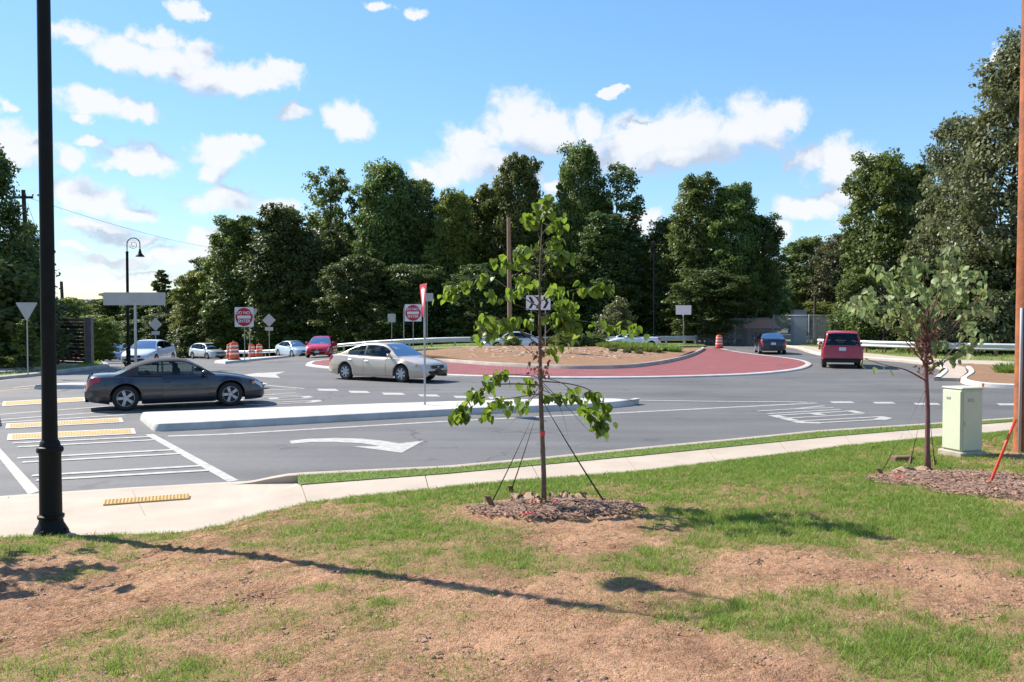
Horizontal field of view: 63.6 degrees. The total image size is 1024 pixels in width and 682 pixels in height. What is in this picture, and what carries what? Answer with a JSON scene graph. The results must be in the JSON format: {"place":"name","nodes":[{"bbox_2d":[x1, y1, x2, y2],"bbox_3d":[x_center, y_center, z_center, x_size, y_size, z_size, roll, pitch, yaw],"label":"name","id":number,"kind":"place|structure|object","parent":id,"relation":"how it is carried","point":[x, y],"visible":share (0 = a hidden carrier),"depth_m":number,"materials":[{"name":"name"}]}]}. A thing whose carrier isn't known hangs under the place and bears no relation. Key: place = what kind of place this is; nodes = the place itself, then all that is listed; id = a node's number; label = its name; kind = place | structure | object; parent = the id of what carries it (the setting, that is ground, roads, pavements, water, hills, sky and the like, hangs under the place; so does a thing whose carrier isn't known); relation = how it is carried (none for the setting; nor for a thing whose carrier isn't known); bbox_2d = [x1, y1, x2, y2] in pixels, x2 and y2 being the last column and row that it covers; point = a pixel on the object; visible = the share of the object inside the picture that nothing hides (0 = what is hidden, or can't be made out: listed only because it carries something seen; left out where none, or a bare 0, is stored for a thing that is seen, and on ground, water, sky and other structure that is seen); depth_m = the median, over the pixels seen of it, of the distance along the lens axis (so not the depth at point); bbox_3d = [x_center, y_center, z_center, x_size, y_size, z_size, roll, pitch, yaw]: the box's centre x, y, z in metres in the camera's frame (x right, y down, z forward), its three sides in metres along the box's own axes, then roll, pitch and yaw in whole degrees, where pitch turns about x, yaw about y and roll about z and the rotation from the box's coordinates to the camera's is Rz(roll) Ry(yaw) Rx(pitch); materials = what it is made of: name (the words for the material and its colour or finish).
{"place":"outdoors","nodes":[
{"label":"outdoors","id":0,"kind":"place"},
{"bbox_2d":[0,357,101,375],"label":"verge","id":1,"kind":"structure","parent":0,"point":[22,372],"depth_m":37.09,"materials":[{"name":"green plant"}]},
{"bbox_2d":[1,319,40,370],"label":"young tree","id":2,"kind":"object","parent":1,"relation":"on","point":[23,333],"visible":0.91,"depth_m":35.45,"materials":[{"name":"green plant"}]},
{"bbox_2d":[0,143,60,302],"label":"edge tree","id":3,"kind":"object","parent":1,"relation":"on","point":[10,215],"visible":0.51,"depth_m":41.61,"materials":[{"name":"green plant"}]},
{"bbox_2d":[0,257,69,367],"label":"edge shrub","id":4,"kind":"object","parent":1,"relation":"on","point":[11,284],"visible":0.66,"depth_m":37.51,"materials":[{"name":"green plant"}]},
{"bbox_2d":[0,274,85,364],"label":"edge shrub","id":5,"kind":"object","parent":1,"relation":"on","point":[60,337],"visible":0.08,"depth_m":41.25,"materials":[{"name":"green plant"}]},
{"bbox_2d":[56,317,93,363],"bbox_3d":[-24.764,0.015,45.998,4.420,2.690,0.429,1,2,30],"label":"fence","id":6,"kind":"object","parent":1,"relation":"on","point":[86,337],"depth_m":45.24,"materials":[{"name":"black metal"}]},
{"bbox_2d":[78,315,124,360],"bbox_3d":[-29.045,-0.116,58.098,3.277,3.514,3.445,0,1,6],"label":"edge tree","id":7,"kind":"object","parent":1,"relation":"on","point":[104,348],"visible":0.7,"depth_m":57.62,"materials":[{"name":"green plant"}]},
{"bbox_2d":[0,343,1014,374],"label":"verge blades","id":8,"kind":"object","parent":1,"relation":"on","point":[687,344],"visible":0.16,"depth_m":52.54,"materials":[{"name":"green plant"}]},
{"bbox_2d":[176,341,706,357],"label":"verge back","id":9,"kind":"object","parent":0,"point":[691,342],"visible":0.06,"depth_m":74.57,"materials":[{"name":"green plant"}]},
{"bbox_2d":[145,270,175,332],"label":"woodland tree","id":10,"kind":"object","parent":9,"relation":"on","point":[157,285],"visible":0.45,"depth_m":117.62,"materials":[{"name":"green plant"}]},
{"bbox_2d":[165,325,207,357],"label":"understory shrub","id":11,"kind":"object","parent":9,"relation":"on","point":[186,334],"visible":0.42,"depth_m":95.96,"materials":[{"name":"green plant"}]},
{"bbox_2d":[166,270,218,348],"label":"woodland tree","id":12,"kind":"object","parent":9,"relation":"on","point":[184,313],"visible":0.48,"depth_m":98.14,"materials":[{"name":"green plant"}]},
{"bbox_2d":[191,293,248,349],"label":"woodland tree","id":13,"kind":"object","parent":9,"relation":"on","point":[206,325],"visible":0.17,"depth_m":94.86,"materials":[{"name":"green plant"}]},
{"bbox_2d":[195,214,269,356],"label":"woodland tree","id":14,"kind":"object","parent":9,"relation":"on","point":[234,239],"visible":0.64,"depth_m":93.42,"materials":[{"name":"green plant"}]},
{"bbox_2d":[238,283,298,355],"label":"woodland tree","id":15,"kind":"object","parent":9,"relation":"on","point":[257,334],"visible":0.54,"depth_m":88.08,"materials":[{"name":"green plant"}]},
{"bbox_2d":[230,202,322,355],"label":"woodland tree","id":16,"kind":"object","parent":9,"relation":"on","point":[279,227],"visible":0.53,"depth_m":89.01,"materials":[{"name":"green plant"}]},
{"bbox_2d":[262,315,315,353],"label":"understory shrub","id":17,"kind":"object","parent":9,"relation":"on","point":[300,326],"visible":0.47,"depth_m":87.44,"materials":[{"name":"green plant"}]},
{"bbox_2d":[272,228,361,340],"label":"woodland tree","id":18,"kind":"object","parent":9,"relation":"on","point":[326,246],"visible":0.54,"depth_m":87.95,"materials":[{"name":"green plant"}]},
{"bbox_2d":[301,166,362,262],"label":"woodland tree","id":19,"kind":"object","parent":9,"relation":"on","point":[334,191],"visible":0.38,"depth_m":96.42,"materials":[{"name":"green plant"}]},
{"bbox_2d":[306,253,397,349],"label":"woodland tree","id":20,"kind":"object","parent":9,"relation":"on","point":[353,298],"visible":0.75,"depth_m":82.20,"materials":[{"name":"green plant"}]},
{"bbox_2d":[345,302,420,349],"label":"understory shrub","id":21,"kind":"object","parent":9,"relation":"on","point":[379,328],"visible":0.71,"depth_m":79.87,"materials":[{"name":"green plant"}]},
{"bbox_2d":[345,156,429,334],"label":"woodland tree","id":22,"kind":"object","parent":9,"relation":"on","point":[375,215],"visible":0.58,"depth_m":90.25,"materials":[{"name":"green plant"}]},
{"bbox_2d":[381,177,448,289],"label":"woodland tree","id":23,"kind":"object","parent":9,"relation":"on","point":[422,191],"visible":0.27,"depth_m":93.32,"materials":[{"name":"green plant"}]},
{"bbox_2d":[382,263,454,344],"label":"woodland tree","id":24,"kind":"object","parent":9,"relation":"on","point":[408,279],"visible":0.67,"depth_m":82.46,"materials":[{"name":"green plant"}]},
{"bbox_2d":[419,187,485,305],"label":"woodland tree","id":25,"kind":"object","parent":9,"relation":"on","point":[448,240],"visible":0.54,"depth_m":87.95,"materials":[{"name":"green plant"}]},
{"bbox_2d":[430,313,476,343],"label":"understory shrub","id":26,"kind":"object","parent":9,"relation":"on","point":[450,329],"visible":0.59,"depth_m":80.56,"materials":[{"name":"green plant"}]},
{"bbox_2d":[441,262,514,334],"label":"woodland tree","id":27,"kind":"object","parent":9,"relation":"on","point":[461,304],"visible":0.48,"depth_m":81.06,"materials":[{"name":"green plant"}]},
{"bbox_2d":[456,182,513,286],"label":"woodland tree","id":28,"kind":"object","parent":9,"relation":"on","point":[481,223],"visible":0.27,"depth_m":90.83,"materials":[{"name":"green plant"}]},
{"bbox_2d":[453,296,530,342],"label":"understory shrub","id":29,"kind":"object","parent":9,"relation":"on","point":[478,312],"visible":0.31,"depth_m":80.26,"materials":[{"name":"green plant"}]},
{"bbox_2d":[480,151,548,309],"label":"woodland tree","id":30,"kind":"object","parent":9,"relation":"on","point":[521,179],"visible":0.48,"depth_m":88.95,"materials":[{"name":"green plant"}]},
{"bbox_2d":[366,335,697,349],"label":"guardrail","id":31,"kind":"object","parent":9,"relation":"on","point":[431,340],"visible":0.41,"depth_m":70.04,"materials":[{"name":"metal"}]},
{"bbox_2d":[511,247,588,335],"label":"woodland tree","id":32,"kind":"object","parent":9,"relation":"on","point":[558,275],"visible":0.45,"depth_m":81.77,"materials":[{"name":"green plant"}]},
{"bbox_2d":[548,138,613,311],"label":"woodland tree","id":33,"kind":"object","parent":9,"relation":"on","point":[578,193],"visible":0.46,"depth_m":87.49,"materials":[{"name":"green plant"}]},
{"bbox_2d":[573,210,647,330],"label":"woodland tree","id":34,"kind":"object","parent":9,"relation":"on","point":[609,228],"visible":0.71,"depth_m":82.44,"materials":[{"name":"green plant"}]},
{"bbox_2d":[582,161,647,301],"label":"woodland tree","id":35,"kind":"object","parent":9,"relation":"on","point":[634,207],"visible":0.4,"depth_m":86.15,"materials":[{"name":"green plant"}]},
{"bbox_2d":[592,296,637,336],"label":"pale shrub","id":36,"kind":"object","parent":9,"relation":"on","point":[615,314],"visible":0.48,"depth_m":71.93,"materials":[{"name":"green plant"}]},
{"bbox_2d":[635,216,687,330],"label":"woodland tree","id":37,"kind":"object","parent":9,"relation":"on","point":[658,238],"visible":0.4,"depth_m":83.01,"materials":[{"name":"green plant"}]},
{"bbox_2d":[657,171,726,342],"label":"woodland tree","id":38,"kind":"object","parent":9,"relation":"on","point":[685,224],"visible":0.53,"depth_m":79.87,"materials":[{"name":"green plant"}]},
{"bbox_2d":[137,328,790,348],"bbox_3d":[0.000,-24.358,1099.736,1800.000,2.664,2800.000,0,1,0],"label":"ground","id":39,"kind":"structure","parent":0,"point":[783,331],"depth_m":172.14,"materials":[{"name":"grey asphalt"}]},
{"bbox_2d":[89,293,146,321],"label":"distant tree","id":40,"kind":"object","parent":39,"relation":"on","point":[111,310],"visible":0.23,"depth_m":194.36,"materials":[{"name":"green plant"}]},
{"bbox_2d":[138,313,181,349],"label":"distant tree","id":41,"kind":"object","parent":39,"relation":"on","point":[161,318],"visible":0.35,"depth_m":108.51,"materials":[{"name":"green plant"}]},
{"bbox_2d":[657,267,761,343],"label":"woodland tree","id":42,"kind":"object","parent":39,"relation":"on","point":[695,288],"visible":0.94,"depth_m":74.88,"materials":[{"name":"green plant"}]},
{"bbox_2d":[699,181,768,343],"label":"woodland tree","id":43,"kind":"object","parent":39,"relation":"on","point":[738,206],"visible":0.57,"depth_m":78.26,"materials":[{"name":"green plant"}]},
{"bbox_2d":[726,211,789,334],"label":"woodland tree","id":44,"kind":"object","parent":39,"relation":"on","point":[770,240],"visible":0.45,"depth_m":80.11,"materials":[{"name":"green plant"}]},
{"bbox_2d":[778,234,839,333],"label":"roadside tree","id":45,"kind":"object","parent":39,"relation":"on","point":[800,250],"visible":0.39,"depth_m":115.88,"materials":[{"name":"green plant"}]},
{"bbox_2d":[804,232,864,312],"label":"roadside tree","id":46,"kind":"object","parent":39,"relation":"on","point":[830,252],"visible":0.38,"depth_m":110.33,"materials":[{"name":"green plant"}]},
{"bbox_2d":[0,422,1012,537],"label":"sidewalk","id":47,"kind":"structure","parent":0,"point":[200,508],"depth_m":10.62,"materials":[{"name":"concrete"}]},
{"bbox_2d":[33,0,68,536],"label":"street lamp","id":48,"kind":"object","parent":47,"relation":"on","point":[49,451],"visible":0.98,"depth_m":8.34,"materials":[{"name":"black metal"}]},
{"bbox_2d":[103,493,188,505],"bbox_3d":[-4.528,1.965,10.259,0.977,0.025,0.283,-1,2,-22],"label":"tactile plate","id":49,"kind":"object","parent":47,"relation":"on","point":[144,499],"visible":1,"depth_m":10.22,"materials":[{"name":"yellow plastic"}]},
{"bbox_2d":[0,336,1013,495],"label":"road","id":50,"kind":"structure","parent":0,"point":[816,395],"depth_m":18.71,"materials":[{"name":"grey asphalt"}]},
{"bbox_2d":[5,417,122,428],"bbox_3d":[-9.926,1.820,18.398,2.310,0.025,0.986,-1,2,-29],"label":"tactile plate","id":51,"kind":"object","parent":50,"relation":"on","point":[63,422],"visible":0.88,"depth_m":18.40,"materials":[{"name":"yellow plastic"}]},
{"bbox_2d":[7,428,135,439],"bbox_3d":[-8.850,1.865,16.622,2.350,0.025,1.028,-1,2,-24],"label":"tactile plate","id":52,"kind":"object","parent":50,"relation":"on","point":[20,436],"visible":0.91,"depth_m":16.61,"materials":[{"name":"yellow plastic"}]},
{"bbox_2d":[103,292,165,362],"bbox_3d":[-12.291,0.013,26.971,1.980,3.195,0.102,0,1,-3],"label":"advance sign","id":53,"kind":"object","parent":50,"relation":"on","point":[135,299],"visible":0.83,"depth_m":26.89,"materials":[{"name":"grey metal"}]},
{"bbox_2d":[125,238,144,366],"bbox_3d":[-18.269,-1.881,40.016,0.972,6.243,0.432,0,1,0],"label":"street lamp","id":54,"kind":"object","parent":50,"relation":"on","point":[128,347],"visible":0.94,"depth_m":39.92,"materials":[{"name":"black metal"}]},
{"bbox_2d":[121,339,175,364],"bbox_3d":[-21.301,0.648,48.529,2.017,1.470,4.716,0,1,-3],"label":"sedan car","id":55,"kind":"object","parent":50,"relation":"on","point":[150,348],"visible":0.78,"depth_m":47.66,"materials":[{"name":"white paint"}]},
{"bbox_2d":[84,357,263,410],"bbox_3d":[-8.990,1.086,22.178,4.431,1.293,1.859,-1,2,-28],"label":"car","id":56,"kind":"object","parent":50,"relation":"on","point":[128,387],"visible":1,"depth_m":21.43,"materials":[{"name":"grey paint"}]},
{"bbox_2d":[189,343,225,358],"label":"suv car","id":57,"kind":"object","parent":50,"relation":"on","point":[208,350],"visible":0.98,"depth_m":86.21,"materials":[{"name":"silver paint"}]},
{"bbox_2d":[235,307,253,362],"bbox_3d":[-15.598,-0.354,48.173,1.156,3.246,0.074,0,1,6],"label":"do not enter sign","id":58,"kind":"object","parent":50,"relation":"on","point":[244,317],"visible":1,"depth_m":48.12,"materials":[{"name":"red metal"}]},
{"bbox_2d":[275,340,305,356],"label":"sedan car","id":59,"kind":"object","parent":50,"relation":"on","point":[292,348],"visible":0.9,"depth_m":74.26,"materials":[{"name":"paint"}]},
{"bbox_2d":[305,336,337,357],"bbox_3d":[-13.343,0.373,58.025,1.999,1.485,4.666,0,1,-5],"label":"hatchback car","id":60,"kind":"object","parent":50,"relation":"on","point":[320,345],"visible":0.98,"depth_m":56.49,"materials":[{"name":"red paint"}]},
{"bbox_2d":[329,342,447,382],"bbox_3d":[-4.776,0.760,31.726,4.916,1.456,2.016,1,2,32],"label":"sedan car","id":61,"kind":"object","parent":50,"relation":"on","point":[401,362],"visible":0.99,"depth_m":31.01,"materials":[{"name":"beige paint"}]},
{"bbox_2d":[140,398,639,430],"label":"splitter island","id":62,"kind":"structure","parent":50,"relation":"on","point":[197,419],"depth_m":19.10,"materials":[{"name":"white concrete"}]},
{"bbox_2d":[0,417,1013,498],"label":"kerb","id":63,"kind":"structure","parent":50,"relation":"on","point":[286,478],"depth_m":11.75,"materials":[{"name":"concrete"}]},
{"bbox_2d":[306,348,811,378],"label":"apron kerb","id":64,"kind":"structure","parent":50,"relation":"on","point":[805,366],"depth_m":33.08,"materials":[{"name":"white concrete"}]},
{"bbox_2d":[312,348,805,375],"bbox_3d":[6.944,1.120,46.908,34.692,0.203,24.444,-1,2,-29],"label":"apron","id":65,"kind":"object","parent":50,"relation":"on","point":[706,361],"visible":0.43,"depth_m":38.57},
{"bbox_2d":[418,346,700,364],"bbox_3d":[6.523,0.552,52.054,26.874,0.685,18.218,-1,2,-43],"label":"planted mound","id":66,"kind":"object","parent":65,"relation":"on","point":[466,353],"visible":0.62,"depth_m":44.39,"materials":[{"name":"soil"}]},
{"bbox_2d":[470,346,663,357],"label":"riprap stones","id":67,"kind":"object","parent":66,"relation":"on","point":[565,348],"visible":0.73,"depth_m":45.88,"materials":[{"name":"beige stone"}]},
{"bbox_2d":[434,347,704,368],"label":"island kerb","id":68,"kind":"structure","parent":50,"relation":"on","point":[582,366],"depth_m":39.56,"materials":[{"name":"grey concrete"}]},
{"bbox_2d":[298,419,1013,486],"bbox_3d":[8.895,1.803,16.660,26.006,0.120,1.140,-1,2,-24],"label":"grass strip","id":69,"kind":"object","parent":50,"relation":"on","point":[532,464],"depth_m":12.83,"materials":[{"name":"green plant"}]},
{"bbox_2d":[298,419,1013,483],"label":"strip blades","id":70,"kind":"object","parent":69,"relation":"on","point":[679,447],"visible":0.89,"depth_m":13.27,"materials":[{"name":"green plant"}]},
{"bbox_2d":[736,317,779,344],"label":"house","id":71,"kind":"structure","parent":50,"relation":"on","point":[755,329],"depth_m":77.03,"materials":[{"name":"brick"}]},
{"bbox_2d":[754,332,785,353],"bbox_3d":[17.794,0.106,57.024,2.017,1.470,4.716,0,1,12],"label":"sedan car","id":72,"kind":"object","parent":50,"relation":"on","point":[770,341],"visible":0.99,"depth_m":55.00,"materials":[{"name":"blue paint"}]},
{"bbox_2d":[819,330,862,367],"bbox_3d":[16.325,0.355,41.025,2.057,1.790,4.516,1,2,20],"label":"suv car","id":73,"kind":"object","parent":50,"relation":"on","point":[840,346],"visible":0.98,"depth_m":39.08,"materials":[{"name":"paint"}]},
{"bbox_2d":[0,0,1021,299],"label":"sky","id":74,"kind":"structure","parent":0,"point":[170,117],"materials":[{"name":"blue"}]},
{"bbox_2d":[0,429,1023,681],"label":"lawn","id":75,"kind":"structure","parent":0,"point":[614,648],"depth_m":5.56,"materials":[{"name":"plant"}]},
{"bbox_2d":[0,496,1023,681],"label":"clay clods","id":76,"kind":"object","parent":75,"relation":"on","point":[601,677],"visible":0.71,"depth_m":5.70,"materials":[{"name":"brown soil"}]},
{"bbox_2d":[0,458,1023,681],"bbox_3d":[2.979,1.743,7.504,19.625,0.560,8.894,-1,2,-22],"label":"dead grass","id":77,"kind":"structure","parent":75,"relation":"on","point":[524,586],"depth_m":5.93,"materials":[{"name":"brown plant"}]},
{"bbox_2d":[432,194,649,498],"bbox_3d":[0.276,0.157,8.989,2.454,3.419,1.110,0,1,7],"label":"sapling","id":78,"kind":"object","parent":75,"relation":"on","point":[565,322],"visible":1,"depth_m":8.99,"materials":[{"name":"green plant"}]},
{"bbox_2d":[465,497,646,517],"bbox_3d":[0.468,1.777,8.833,1.956,0.165,1.101,0,1,0],"label":"mulch ring","id":79,"kind":"object","parent":75,"relation":"on","point":[590,507],"visible":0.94,"depth_m":8.65,"materials":[{"name":"wood"}]},
{"bbox_2d":[838,240,997,467],"bbox_3d":[5.275,0.258,10.834,2.281,3.050,1.214,0,1,0],"label":"sapling","id":80,"kind":"object","parent":75,"relation":"on","point":[891,287],"visible":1,"depth_m":10.70,"materials":[{"name":"green plant"}]},
{"bbox_2d":[863,469,1023,485],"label":"mulch ring","id":81,"kind":"object","parent":75,"relation":"on","point":[930,477],"visible":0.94,"depth_m":10.00,"materials":[{"name":"wood"}]},
{"bbox_2d":[938,385,986,457],"bbox_3d":[6.784,1.232,12.446,0.481,1.092,0.475,0,2,-16],"label":"utility cabinet","id":82,"kind":"object","parent":75,"relation":"on","point":[962,423],"visible":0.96,"depth_m":12.28,"materials":[{"name":"metal"}]},
{"bbox_2d":[925,479,1023,498],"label":"mulch ring","id":83,"kind":"object","parent":75,"relation":"on","point":[1009,490],"visible":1,"depth_m":9.14,"materials":[{"name":"wood"}]},
{"bbox_2d":[1013,0,1023,452],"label":"utility pole","id":84,"kind":"object","parent":75,"relation":"on","point":[1018,437],"visible":0.82,"depth_m":12.54,"materials":[{"name":"brown wood"}]},
{"bbox_2d":[786,345,1013,380],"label":"path","id":85,"kind":"structure","parent":0,"point":[957,372],"depth_m":43.29,"materials":[{"name":"concrete"}]},
{"bbox_2d":[785,337,1014,361],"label":"verge","id":86,"kind":"structure","parent":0,"point":[788,341],"depth_m":51.15,"materials":[{"name":"green plant"}]},
{"bbox_2d":[790,310,807,343],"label":"utility enclosure","id":87,"kind":"object","parent":86,"relation":"on","point":[799,322],"visible":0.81,"depth_m":75.53,"materials":[{"name":"grey metal"}]},
{"bbox_2d":[800,301,836,338],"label":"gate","id":88,"kind":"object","parent":86,"relation":"on","point":[822,308],"visible":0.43,"depth_m":95.05,"materials":[{"name":"grey metal"}]},
{"bbox_2d":[826,273,882,321],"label":"roadside tree","id":89,"kind":"object","parent":86,"relation":"on","point":[848,286],"visible":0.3,"depth_m":65.06,"materials":[{"name":"green plant"}]},
{"bbox_2d":[842,294,896,349],"bbox_3d":[26.654,-1.212,61.844,4.423,4.728,3.355,1,2,35],"label":"roadside shrub","id":90,"kind":"object","parent":86,"relation":"on","point":[859,330],"visible":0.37,"depth_m":61.32,"materials":[{"name":"green plant"}]},
{"bbox_2d":[851,294,903,348],"bbox_3d":[27.407,-1.282,62.098,5.612,4.708,4.399,1,2,45],"label":"roadside shrub","id":91,"kind":"object","parent":86,"relation":"on","point":[890,336],"visible":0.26,"depth_m":60.72,"materials":[{"name":"green plant"}]},
{"bbox_2d":[837,147,927,303],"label":"roadside tree","id":92,"kind":"object","parent":86,"relation":"on","point":[882,184],"visible":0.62,"depth_m":68.83,"materials":[{"name":"green plant"}]},
{"bbox_2d":[880,260,943,341],"bbox_3d":[30.674,-2.603,62.164,6.178,6.861,6.536,-1,2,-35],"label":"roadside tree","id":93,"kind":"object","parent":86,"relation":"on","point":[927,284],"visible":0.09,"depth_m":61.10,"materials":[{"name":"green plant"}]},
{"bbox_2d":[817,339,1014,356],"bbox_3d":[25.708,0.504,54.229,2.018,1.020,14.996,-1,2,-31],"label":"guardrail","id":94,"kind":"object","parent":86,"relation":"on","point":[995,347],"visible":0.44,"depth_m":52.83,"materials":[{"name":"metal"}]},
{"bbox_2d":[887,162,947,271],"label":"roadside tree","id":95,"kind":"object","parent":86,"relation":"on","point":[920,172],"visible":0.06,"depth_m":70.47,"materials":[{"name":"green plant"}]},
{"bbox_2d":[908,303,977,355],"bbox_3d":[26.995,-0.576,52.107,3.810,3.806,2.890,0,2,-14],"label":"roadside shrub","id":96,"kind":"object","parent":86,"relation":"on","point":[945,332],"visible":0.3,"depth_m":51.53,"materials":[{"name":"green plant"}]},
{"bbox_2d":[896,111,1003,282],"bbox_3d":[32.965,-7.978,62.160,7.537,18.064,7.887,-1,2,-41],"label":"roadside tree","id":97,"kind":"object","parent":86,"relation":"on","point":[940,161],"visible":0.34,"depth_m":61.26,"materials":[{"name":"green plant"}]},
{"bbox_2d":[920,25,1020,323],"bbox_3d":[33.410,-9.949,55.775,10.207,22.169,9.079,0,2,15],"label":"roadside tree","id":98,"kind":"object","parent":86,"relation":"on","point":[1000,86],"visible":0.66,"depth_m":54.53,"materials":[{"name":"green plant"}]},
{"bbox_2d":[932,248,1015,310],"bbox_3d":[31.984,-2.744,57.084,6.694,7.412,7.082,1,2,37],"label":"roadside tree","id":99,"kind":"object","parent":86,"relation":"on","point":[957,257],"visible":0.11,"depth_m":55.58,"materials":[{"name":"green plant"}]},
{"bbox_2d":[959,288,1015,354],"bbox_3d":[31.083,-1.060,53.078,5.046,4.728,3.956,0,1,5],"label":"roadside shrub","id":100,"kind":"object","parent":86,"relation":"on","point":[1002,333],"visible":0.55,"depth_m":52.24,"materials":[{"name":"green plant"}]},
{"bbox_2d":[969,234,1016,338],"bbox_3d":[34.684,-3.128,55.119,8.167,8.304,7.769,0,1,-1],"label":"roadside tree","id":101,"kind":"object","parent":86,"relation":"on","point":[1001,281],"visible":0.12,"depth_m":54.04,"materials":[{"name":"green plant"}]},
{"bbox_2d":[956,364,1013,386],"bbox_3d":[21.623,1.436,32.806,6.895,0.230,14.977,1,2,27],"label":"soil bed","id":102,"kind":"object","parent":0,"point":[984,373],"visible":0.55,"depth_m":32.33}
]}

